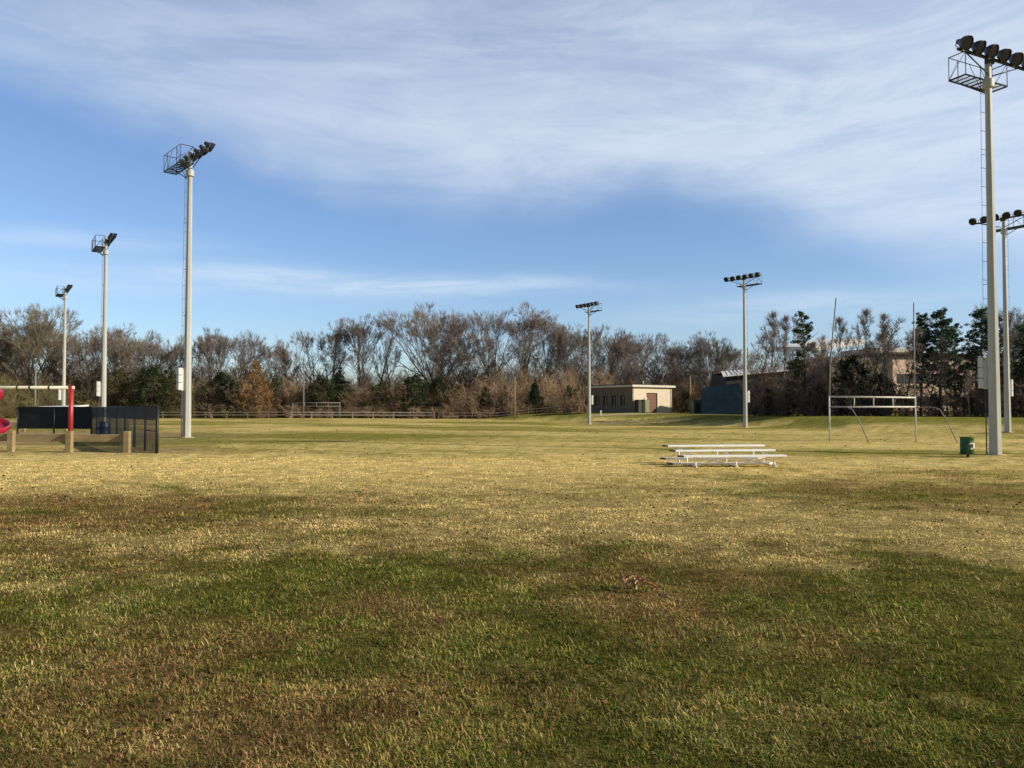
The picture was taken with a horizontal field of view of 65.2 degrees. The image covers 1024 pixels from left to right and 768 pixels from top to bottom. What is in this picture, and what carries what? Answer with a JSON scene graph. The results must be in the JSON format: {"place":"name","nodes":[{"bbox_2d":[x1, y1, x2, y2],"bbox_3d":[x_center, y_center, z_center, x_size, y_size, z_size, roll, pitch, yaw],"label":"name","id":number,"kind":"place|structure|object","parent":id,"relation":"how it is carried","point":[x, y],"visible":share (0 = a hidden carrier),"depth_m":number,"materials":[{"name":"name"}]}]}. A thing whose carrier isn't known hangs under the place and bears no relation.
{"place":"outdoors","nodes":[
{"label":"outdoors","id":0,"kind":"place"},
{"bbox_2d":[0,411,1023,767],"bbox_3d":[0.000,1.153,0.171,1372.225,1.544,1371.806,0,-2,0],"label":"ground","id":1,"kind":"structure","parent":0,"point":[620,437],"depth_m":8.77,"materials":[{"name":"plant"}]},
{"bbox_2d":[0,389,11,433],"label":"playground slide","id":2,"kind":"object","parent":1,"relation":"on","point":[5,425],"visible":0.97,"depth_m":33.20,"materials":[{"name":"red plastic"}]},
{"bbox_2d":[0,323,59,392],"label":"bare tree","id":3,"kind":"object","parent":1,"relation":"on","point":[16,365],"visible":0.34,"depth_m":140.22,"materials":[{"name":"brown plant"}]},
{"bbox_2d":[0,385,74,430],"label":"swing frame","id":4,"kind":"object","parent":1,"relation":"on","point":[71,388],"visible":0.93,"depth_m":30.45,"materials":[{"name":"metal"}]},
{"bbox_2d":[0,302,87,400],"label":"bare tree","id":5,"kind":"object","parent":1,"relation":"on","point":[31,334],"visible":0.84,"depth_m":137.53,"materials":[{"name":"brown plant"}]},
{"bbox_2d":[17,407,90,433],"bbox_3d":[-25.674,2.130,44.858,4.880,1.721,0.087,0,-2,12],"label":"outfield fence","id":6,"kind":"object","parent":1,"relation":"on","point":[53,418],"visible":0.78,"depth_m":44.93,"materials":[{"name":"black fabric"}]},
{"bbox_2d":[55,284,72,405],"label":"floodlight mast","id":7,"kind":"object","parent":1,"relation":"on","point":[66,289],"visible":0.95,"depth_m":91.05,"materials":[{"name":"grey metal"}]},
{"bbox_2d":[0,430,130,452],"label":"timber fence","id":8,"kind":"object","parent":1,"relation":"on","point":[68,438],"visible":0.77,"depth_m":27.83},
{"bbox_2d":[2,322,145,397],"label":"bare tree","id":9,"kind":"object","parent":1,"relation":"on","point":[70,361],"visible":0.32,"depth_m":141.13,"materials":[{"name":"brown plant"}]},
{"bbox_2d":[50,329,114,405],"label":"bare tree","id":10,"kind":"object","parent":1,"relation":"on","point":[85,349],"visible":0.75,"depth_m":138.69,"materials":[{"name":"brown plant"}]},
{"bbox_2d":[91,233,117,419],"bbox_3d":[-33.152,-4.105,64.783,1.543,15.825,4.438,1,-2,-34],"label":"floodlight mast","id":11,"kind":"object","parent":1,"relation":"on","point":[101,385],"visible":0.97,"depth_m":64.73,"materials":[{"name":"grey metal"}]},
{"bbox_2d":[59,323,178,395],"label":"bare tree","id":12,"kind":"object","parent":1,"relation":"on","point":[114,355],"visible":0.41,"depth_m":142.12,"materials":[{"name":"brown plant"}]},
{"bbox_2d":[100,367,147,406],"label":"evergreen tree","id":13,"kind":"object","parent":1,"relation":"on","point":[118,374],"visible":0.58,"depth_m":134.54,"materials":[{"name":"green plant"}]},
{"bbox_2d":[90,406,158,452],"bbox_3d":[-17.762,1.959,35.933,0.110,1.891,20.191,1,-2,-33],"label":"chain link fence","id":14,"kind":"object","parent":1,"relation":"on","point":[144,414],"visible":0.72,"depth_m":32.00,"materials":[{"name":"black metal"}]},
{"bbox_2d":[101,330,182,398],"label":"bare tree","id":15,"kind":"object","parent":1,"relation":"on","point":[150,351],"visible":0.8,"depth_m":139.47,"materials":[{"name":"brown plant"}]},
{"bbox_2d":[128,363,176,417],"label":"evergreen tree","id":16,"kind":"object","parent":1,"relation":"on","point":[153,373],"visible":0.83,"depth_m":132.18,"materials":[{"name":"green plant"}]},
{"bbox_2d":[133,337,204,417],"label":"bare tree","id":17,"kind":"object","parent":1,"relation":"on","point":[168,356],"visible":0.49,"depth_m":143.77,"materials":[{"name":"brown plant"}]},
{"bbox_2d":[154,371,195,417],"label":"evergreen tree","id":18,"kind":"object","parent":1,"relation":"on","point":[170,378],"visible":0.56,"depth_m":133.87,"materials":[{"name":"green plant"}]},
{"bbox_2d":[164,141,215,437],"bbox_3d":[-17.446,-4.754,42.777,1.543,15.825,4.438,2,-2,-41],"label":"floodlight mast","id":19,"kind":"object","parent":1,"relation":"on","point":[189,160],"visible":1,"depth_m":42.69,"materials":[{"name":"grey metal"}]},
{"bbox_2d":[169,327,256,403],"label":"bare tree","id":20,"kind":"object","parent":1,"relation":"on","point":[209,370],"visible":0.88,"depth_m":142.71,"materials":[{"name":"brown plant"}]},
{"bbox_2d":[197,369,243,417],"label":"evergreen tree","id":21,"kind":"object","parent":1,"relation":"on","point":[225,380],"visible":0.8,"depth_m":136.27,"materials":[{"name":"green plant"}]},
{"bbox_2d":[191,329,282,416],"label":"bare tree","id":22,"kind":"object","parent":1,"relation":"on","point":[242,346],"visible":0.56,"depth_m":146.10,"materials":[{"name":"brown plant"}]},
{"bbox_2d":[234,360,281,417],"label":"beech tree","id":23,"kind":"object","parent":1,"relation":"on","point":[256,366],"visible":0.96,"depth_m":133.64,"materials":[{"name":"orange plant"}]},
{"bbox_2d":[245,340,302,400],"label":"bare tree","id":24,"kind":"object","parent":1,"relation":"on","point":[275,359],"visible":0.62,"depth_m":150.47,"materials":[{"name":"brown plant"}]},
{"bbox_2d":[263,375,291,417],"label":"leafy shrub","id":25,"kind":"object","parent":1,"relation":"on","point":[276,383],"visible":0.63,"depth_m":138.73,"materials":[{"name":"green plant"}]},
{"bbox_2d":[273,338,299,389],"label":"bare tree","id":26,"kind":"object","parent":1,"relation":"on","point":[286,350],"visible":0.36,"depth_m":157.21,"materials":[{"name":"brown plant"}]},
{"bbox_2d":[269,329,354,382],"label":"bare tree","id":27,"kind":"object","parent":1,"relation":"on","point":[306,344],"visible":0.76,"depth_m":149.26,"materials":[{"name":"brown plant"}]},
{"bbox_2d":[304,372,337,417],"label":"evergreen tree","id":28,"kind":"object","parent":1,"relation":"on","point":[315,384],"visible":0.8,"depth_m":136.05,"materials":[{"name":"green plant"}]},
{"bbox_2d":[311,319,354,416],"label":"bare tree","id":29,"kind":"object","parent":1,"relation":"on","point":[336,345],"visible":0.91,"depth_m":148.38,"materials":[{"name":"brown plant"}]},
{"bbox_2d":[324,365,353,417],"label":"evergreen tree","id":30,"kind":"object","parent":1,"relation":"on","point":[339,381],"visible":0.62,"depth_m":138.61,"materials":[{"name":"green plant"}]},
{"bbox_2d":[0,350,711,418],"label":"undergrowth","id":31,"kind":"object","parent":1,"relation":"on","point":[465,403],"visible":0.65,"depth_m":138.29,"materials":[{"name":"brown plant"}]},
{"bbox_2d":[336,313,388,414],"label":"bare tree","id":32,"kind":"object","parent":1,"relation":"on","point":[353,333],"visible":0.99,"depth_m":147.68,"materials":[{"name":"brown plant"}]},
{"bbox_2d":[291,412,434,418],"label":"rail fence","id":33,"kind":"object","parent":1,"relation":"on","point":[373,415],"visible":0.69,"depth_m":131.34,"materials":[{"name":"brown wood"}]},
{"bbox_2d":[368,379,397,417],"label":"leafy shrub","id":34,"kind":"object","parent":1,"relation":"on","point":[379,387],"visible":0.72,"depth_m":138.02,"materials":[{"name":"green plant"}]},
{"bbox_2d":[366,318,405,384],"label":"bare tree","id":35,"kind":"object","parent":1,"relation":"on","point":[388,349],"visible":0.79,"depth_m":149.43,"materials":[{"name":"brown plant"}]},
{"bbox_2d":[376,319,401,392],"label":"bare tree","id":36,"kind":"object","parent":1,"relation":"on","point":[386,345],"visible":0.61,"depth_m":152.61,"materials":[{"name":"brown plant"}]},
{"bbox_2d":[399,371,434,417],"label":"evergreen tree","id":37,"kind":"object","parent":1,"relation":"on","point":[409,382],"visible":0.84,"depth_m":135.25,"materials":[{"name":"green plant"}]},
{"bbox_2d":[370,301,481,392],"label":"bare tree","id":38,"kind":"object","parent":1,"relation":"on","point":[444,326],"visible":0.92,"depth_m":144.80,"materials":[{"name":"brown plant"}]},
{"bbox_2d":[425,374,456,417],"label":"evergreen tree","id":39,"kind":"object","parent":1,"relation":"on","point":[440,382],"visible":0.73,"depth_m":137.21,"materials":[{"name":"green plant"}]},
{"bbox_2d":[419,332,498,392],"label":"bare tree","id":40,"kind":"object","parent":1,"relation":"on","point":[479,368],"visible":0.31,"depth_m":151.58,"materials":[{"name":"brown plant"}]},
{"bbox_2d":[469,385,497,418],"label":"evergreen shrub","id":41,"kind":"object","parent":1,"relation":"on","point":[486,394],"visible":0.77,"depth_m":136.42,"materials":[{"name":"green plant"}]},
{"bbox_2d":[439,308,538,394],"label":"bare tree","id":42,"kind":"object","parent":1,"relation":"on","point":[491,323],"visible":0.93,"depth_m":144.88,"materials":[{"name":"brown plant"}]},
{"bbox_2d":[439,406,577,418],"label":"rail fence","id":43,"kind":"object","parent":1,"relation":"on","point":[477,415],"visible":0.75,"depth_m":129.38,"materials":[{"name":"brown wood"}]},
{"bbox_2d":[0,336,1019,414],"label":"distant wood","id":44,"kind":"object","parent":1,"relation":"on","point":[534,371],"visible":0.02,"depth_m":165.22,"materials":[{"name":"brown plant"}]},
{"bbox_2d":[1,429,1023,766],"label":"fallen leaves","id":45,"kind":"object","parent":1,"relation":"on","point":[493,575],"visible":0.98,"depth_m":8.70,"materials":[{"name":"brown plant"}]},
{"bbox_2d":[496,301,560,413],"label":"bare tree","id":46,"kind":"object","parent":1,"relation":"on","point":[533,325],"visible":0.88,"depth_m":146.68,"materials":[{"name":"brown plant"}]},
{"bbox_2d":[524,378,548,413],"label":"evergreen tree","id":47,"kind":"object","parent":1,"relation":"on","point":[534,395],"visible":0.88,"depth_m":135.60,"materials":[{"name":"green plant"}]},
{"bbox_2d":[517,314,587,383],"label":"bare tree","id":48,"kind":"object","parent":1,"relation":"on","point":[545,357],"visible":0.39,"depth_m":152.39,"materials":[{"name":"brown plant"}]},
{"bbox_2d":[546,322,586,399],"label":"bare tree","id":49,"kind":"object","parent":1,"relation":"on","point":[555,338],"visible":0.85,"depth_m":148.87,"materials":[{"name":"brown plant"}]},
{"bbox_2d":[561,384,582,412],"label":"leafy shrub","id":50,"kind":"object","parent":1,"relation":"on","point":[569,395],"visible":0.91,"depth_m":134.67,"materials":[{"name":"green plant"}]},
{"bbox_2d":[544,322,612,411],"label":"bare tree","id":51,"kind":"object","parent":1,"relation":"on","point":[593,333],"visible":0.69,"depth_m":150.35,"materials":[{"name":"brown plant"}]},
{"bbox_2d":[575,301,601,423],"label":"floodlight mast","id":52,"kind":"object","parent":1,"relation":"on","point":[590,395],"visible":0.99,"depth_m":102.00,"materials":[{"name":"grey metal"}]},
{"bbox_2d":[549,327,652,383],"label":"bare tree","id":53,"kind":"object","parent":1,"relation":"on","point":[616,341],"visible":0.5,"depth_m":154.47,"materials":[{"name":"brown plant"}]},
{"bbox_2d":[591,333,651,384],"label":"bare tree","id":54,"kind":"object","parent":1,"relation":"on","point":[622,357],"visible":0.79,"depth_m":152.53,"materials":[{"name":"brown plant"}]},
{"bbox_2d":[607,332,669,381],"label":"bare tree","id":55,"kind":"object","parent":1,"relation":"on","point":[649,339],"visible":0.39,"depth_m":158.41,"materials":[{"name":"brown plant"}]},
{"bbox_2d":[619,573,657,589],"bbox_3d":[1.107,1.735,7.029,0.312,0.127,0.234,0,-2,0],"label":"dry leaf clump","id":56,"kind":"object","parent":1,"relation":"on","point":[633,580],"visible":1,"depth_m":7.01,"materials":[{"name":"brown plant"}]},
{"bbox_2d":[630,339,704,391],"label":"bare tree","id":57,"kind":"object","parent":1,"relation":"on","point":[651,377],"visible":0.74,"depth_m":155.01,"materials":[{"name":"brown plant"}]},
{"bbox_2d":[656,340,707,396],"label":"bare tree","id":58,"kind":"object","parent":1,"relation":"on","point":[678,357],"visible":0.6,"depth_m":157.23,"materials":[{"name":"brown plant"}]},
{"bbox_2d":[688,400,701,413],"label":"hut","id":59,"kind":"object","parent":1,"relation":"on","point":[696,406],"visible":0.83,"depth_m":118.11,"materials":[{"name":"wood"}]},
{"bbox_2d":[681,330,739,387],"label":"bare tree","id":60,"kind":"object","parent":1,"relation":"on","point":[700,345],"visible":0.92,"depth_m":152.17,"materials":[{"name":"brown plant"}]},
{"bbox_2d":[660,444,786,466],"bbox_3d":[6.110,2.107,23.531,3.345,0.575,1.680,0,-2,-7],"label":"bleacher","id":61,"kind":"object","parent":1,"relation":"on","point":[687,457],"visible":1,"depth_m":23.30,"materials":[{"name":"metal"}]},
{"bbox_2d":[702,382,752,414],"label":"blue shed","id":62,"kind":"structure","parent":1,"relation":"on","point":[722,399],"depth_m":113.18,"materials":[{"name":"blue metal"}]},
{"bbox_2d":[702,349,759,373],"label":"bare tree","id":63,"kind":"object","parent":1,"relation":"on","point":[737,358],"visible":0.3,"depth_m":156.05,"materials":[{"name":"plant"}]},
{"bbox_2d":[724,272,761,426],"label":"floodlight mast","id":64,"kind":"object","parent":1,"relation":"on","point":[746,396],"visible":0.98,"depth_m":81.02,"materials":[{"name":"grey metal"}]},
{"bbox_2d":[711,366,787,411],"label":"barn","id":65,"kind":"structure","parent":1,"relation":"on","point":[725,377],"depth_m":128.32,"materials":[{"name":"metal"}]},
{"bbox_2d":[742,320,785,414],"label":"bare tree","id":66,"kind":"object","parent":1,"relation":"on","point":[765,346],"visible":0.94,"depth_m":99.87,"materials":[{"name":"brown plant"}]},
{"bbox_2d":[760,310,787,366],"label":"bare tree","id":67,"kind":"object","parent":1,"relation":"on","point":[772,315],"visible":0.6,"depth_m":146.49,"materials":[{"name":"brown plant"}]},
{"bbox_2d":[773,314,794,382],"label":"bare tree","id":68,"kind":"object","parent":1,"relation":"on","point":[782,341],"visible":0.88,"depth_m":101.23,"materials":[{"name":"brown plant"}]},
{"bbox_2d":[764,383,806,415],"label":"evergreen shrub","id":69,"kind":"object","parent":1,"relation":"on","point":[790,400],"visible":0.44,"depth_m":93.56,"materials":[{"name":"green plant"}]},
{"bbox_2d":[782,311,825,414],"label":"pine tree","id":70,"kind":"object","parent":1,"relation":"on","point":[799,330],"visible":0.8,"depth_m":95.71,"materials":[{"name":"green plant"}]},
{"bbox_2d":[804,341,824,415],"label":"bare tree","id":71,"kind":"object","parent":1,"relation":"on","point":[813,344],"visible":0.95,"depth_m":89.19,"materials":[{"name":"brown plant"}]},
{"bbox_2d":[805,381,835,415],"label":"evergreen shrub","id":72,"kind":"object","parent":1,"relation":"on","point":[818,387],"visible":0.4,"depth_m":90.62,"materials":[{"name":"green plant"}]},
{"bbox_2d":[814,335,851,415],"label":"bare tree","id":73,"kind":"object","parent":1,"relation":"on","point":[824,346],"visible":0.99,"depth_m":86.87,"materials":[{"name":"brown plant"}]},
{"bbox_2d":[830,316,856,415],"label":"bare tree","id":74,"kind":"object","parent":1,"relation":"on","point":[842,329],"visible":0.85,"depth_m":92.27,"materials":[{"name":"brown plant"}]},
{"bbox_2d":[827,352,877,415],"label":"evergreen tree","id":75,"kind":"object","parent":1,"relation":"on","point":[847,363],"visible":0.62,"depth_m":87.45,"materials":[{"name":"green plant"}]},
{"bbox_2d":[848,307,875,415],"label":"bare tree","id":76,"kind":"object","parent":1,"relation":"on","point":[863,323],"visible":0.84,"depth_m":89.91,"materials":[{"name":"brown plant"}]},
{"bbox_2d":[848,331,888,415],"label":"bare tree","id":77,"kind":"object","parent":1,"relation":"on","point":[871,359],"visible":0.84,"depth_m":84.61,"materials":[{"name":"brown plant"}]},
{"bbox_2d":[731,352,1023,416],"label":"thicket","id":78,"kind":"object","parent":1,"relation":"on","point":[778,401],"visible":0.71,"depth_m":86.28,"materials":[{"name":"brown plant"}]},
{"bbox_2d":[860,372,904,415],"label":"evergreen tree","id":79,"kind":"object","parent":1,"relation":"on","point":[880,378],"visible":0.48,"depth_m":85.63,"materials":[{"name":"green plant"}]},
{"bbox_2d":[865,322,900,415],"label":"bare tree","id":80,"kind":"object","parent":1,"relation":"on","point":[884,328],"visible":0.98,"depth_m":83.77,"materials":[{"name":"brown plant"}]},
{"bbox_2d":[862,317,905,385],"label":"bare tree","id":81,"kind":"object","parent":1,"relation":"on","point":[897,323],"visible":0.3,"depth_m":92.45,"materials":[{"name":"brown plant"}]},
{"bbox_2d":[877,312,897,395],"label":"bare tree","id":82,"kind":"object","parent":1,"relation":"on","point":[883,317],"visible":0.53,"depth_m":89.96,"materials":[{"name":"brown plant"}]},
{"bbox_2d":[828,298,956,442],"bbox_3d":[20.126,-0.777,42.505,6.238,7.803,1.366,0,-2,0],"label":"goal","id":83,"kind":"object","parent":1,"relation":"on","point":[873,406],"visible":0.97,"depth_m":42.96,"materials":[{"name":"white paint"}]},
{"bbox_2d":[893,316,933,415],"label":"bare tree","id":84,"kind":"object","parent":1,"relation":"on","point":[907,338],"visible":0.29,"depth_m":92.20,"materials":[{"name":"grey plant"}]},
{"bbox_2d":[900,326,929,415],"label":"bare tree","id":85,"kind":"object","parent":1,"relation":"on","point":[917,331],"visible":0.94,"depth_m":82.77,"materials":[{"name":"brown plant"}]},
{"bbox_2d":[904,312,939,415],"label":"pine tree","id":86,"kind":"object","parent":1,"relation":"on","point":[925,328],"visible":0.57,"depth_m":85.78,"materials":[{"name":"green plant"}]},
{"bbox_2d":[916,340,952,414],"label":"bare tree","id":87,"kind":"object","parent":1,"relation":"on","point":[935,361],"visible":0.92,"depth_m":81.78,"materials":[{"name":"brown plant"}]},
{"bbox_2d":[919,307,964,415],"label":"pine tree","id":88,"kind":"object","parent":1,"relation":"on","point":[945,332],"visible":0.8,"depth_m":84.06,"materials":[{"name":"green plant"}]},
{"bbox_2d":[936,336,954,416],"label":"bare tree","id":89,"kind":"object","parent":1,"relation":"on","point":[942,348],"visible":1,"depth_m":81.03,"materials":[{"name":"brown plant"}]},
{"bbox_2d":[943,323,971,414],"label":"pine tree","id":90,"kind":"object","parent":1,"relation":"on","point":[959,339],"visible":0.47,"depth_m":85.00,"materials":[{"name":"green plant"}]},
{"bbox_2d":[946,340,977,416],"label":"bare tree","id":91,"kind":"object","parent":1,"relation":"on","point":[956,360],"visible":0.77,"depth_m":81.47,"materials":[{"name":"brown plant"}]},
{"bbox_2d":[958,437,975,456],"bbox_3d":[16.401,2.298,28.829,0.472,0.780,0.492,0,-2,0],"label":"trash barrel","id":92,"kind":"object","parent":1,"relation":"on","point":[967,446],"visible":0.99,"depth_m":28.66,"materials":[{"name":"green paint"}]},
{"bbox_2d":[958,307,1003,416],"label":"pine tree","id":93,"kind":"object","parent":1,"relation":"on","point":[973,337],"visible":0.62,"depth_m":80.39,"materials":[{"name":"green plant"}]},
{"bbox_2d":[948,35,1023,455],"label":"floodlight mast","id":94,"kind":"object","parent":1,"relation":"on","point":[989,373],"visible":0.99,"depth_m":30.39,"materials":[{"name":"metal"}]},
{"bbox_2d":[976,316,1014,394],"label":"pine tree","id":95,"kind":"object","parent":1,"relation":"on","point":[1001,354],"visible":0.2,"depth_m":79.58,"materials":[{"name":"green plant"}]},
{"bbox_2d":[969,209,1023,432],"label":"floodlight mast","id":96,"kind":"object","parent":1,"relation":"on","point":[1008,388],"visible":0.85,"depth_m":56.35,"materials":[{"name":"grey metal"}]},
{"bbox_2d":[970,303,1023,371],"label":"bare tree","id":97,"kind":"object","parent":1,"relation":"on","point":[1018,322],"visible":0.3,"depth_m":92.17,"materials":[{"name":"grey plant"}]},
{"bbox_2d":[998,310,1021,416],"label":"bare tree","id":98,"kind":"object","parent":1,"relation":"on","point":[1013,336],"visible":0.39,"depth_m":78.59,"materials":[{"name":"brown plant"}]},
{"bbox_2d":[1003,324,1023,409],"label":"pine tree","id":99,"kind":"object","parent":1,"relation":"on","point":[1017,369],"visible":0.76,"depth_m":80.06,"materials":[{"name":"green plant"}]},
{"bbox_2d":[0,0,1023,408],"label":"sky","id":100,"kind":"structure","parent":0,"point":[633,158],"materials":[{"name":"blue"}]},
{"bbox_2d":[586,381,675,412],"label":"masonry building","id":101,"kind":"structure","parent":0,"point":[619,398],"depth_m":121.15,"materials":[{"name":"white paint"}]},
{"bbox_2d":[646,393,656,412],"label":"door","id":102,"kind":"structure","parent":101,"relation":"in","point":[652,397],"depth_m":120.77,"materials":[{"name":"brown wood"}]},
{"bbox_2d":[776,338,975,413],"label":"brick building","id":103,"kind":"structure","parent":0,"point":[793,347],"depth_m":111.98,"materials":[{"name":"brick"}]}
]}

